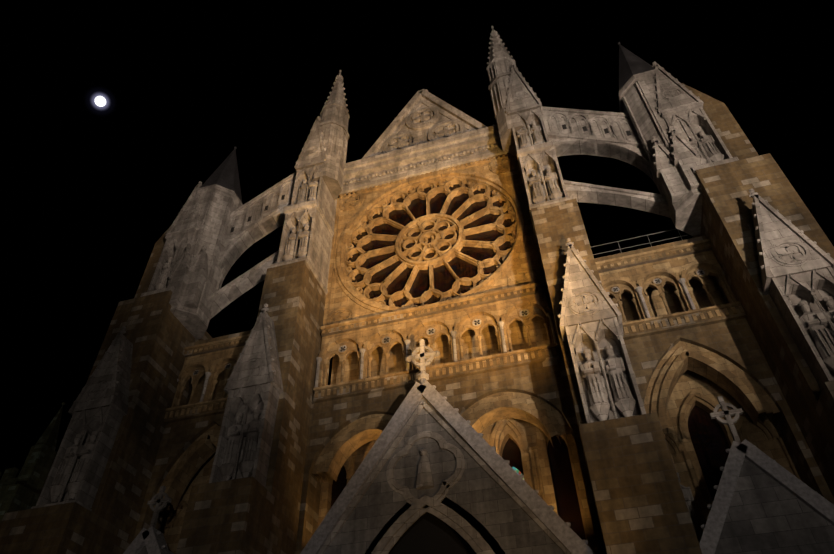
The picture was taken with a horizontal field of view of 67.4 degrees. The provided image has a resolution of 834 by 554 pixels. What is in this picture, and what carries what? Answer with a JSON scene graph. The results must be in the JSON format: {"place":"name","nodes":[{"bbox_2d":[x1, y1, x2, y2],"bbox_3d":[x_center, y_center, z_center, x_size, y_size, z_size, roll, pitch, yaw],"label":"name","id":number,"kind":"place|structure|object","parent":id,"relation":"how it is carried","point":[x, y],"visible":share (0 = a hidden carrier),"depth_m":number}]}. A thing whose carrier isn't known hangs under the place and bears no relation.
{"place":"outdoors","nodes":[
{"label":"outdoors","id":0,"kind":"place"},
{"bbox_2d":[0,402,64,522],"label":"roof","id":1,"kind":"structure","parent":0,"point":[22,490],"depth_m":46.34},
{"bbox_2d":[95,96,105,106],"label":"moon","id":2,"kind":"object","parent":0,"point":[100,101],"visible":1,"depth_m":3461.99},
{"bbox_2d":[0,83,833,553],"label":"cathedral wall","id":3,"kind":"structure","parent":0,"point":[634,487],"depth_m":23.93},
{"bbox_2d":[0,0,833,479],"label":"sky","id":4,"kind":"structure","parent":0,"point":[88,191]},
{"bbox_2d":[200,42,654,201],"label":"spire roofs","id":5,"kind":"structure","parent":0,"point":[225,174],"depth_m":36.93},
{"bbox_2d":[31,26,833,553],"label":"abbey dressings","id":6,"kind":"structure","parent":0,"point":[671,144],"depth_m":27.83},
{"bbox_2d":[194,124,703,553],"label":"ornaments","id":7,"kind":"object","parent":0,"point":[427,533],"visible":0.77,"depth_m":21.76},
{"bbox_2d":[154,153,800,553],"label":"facade wall","id":8,"kind":"structure","parent":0,"point":[686,379],"depth_m":27.45},
{"bbox_2d":[138,397,833,553],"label":"abbey porch gables","id":9,"kind":"object","parent":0,"point":[766,514],"visible":0.67,"depth_m":19.93},
{"bbox_2d":[123,380,833,553],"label":"abbey porch copings","id":10,"kind":"object","parent":9,"relation":"on","point":[152,539],"visible":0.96,"depth_m":20.65},
{"bbox_2d":[512,467,524,480],"bbox_3d":[3.780,8.206,23.667,0.720,2.200,0.001,-12,-44,11],"label":"stained glass window","id":11,"kind":"structure","parent":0,"point":[517,471],"depth_m":24.24},
{"bbox_2d":[331,184,729,539],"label":"windows","id":12,"kind":"structure","parent":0,"point":[708,438],"depth_m":30.91},
{"bbox_2d":[592,229,686,254],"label":"abbey railings","id":13,"kind":"object","parent":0,"point":[641,244],"visible":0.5,"depth_m":27.92}
]}

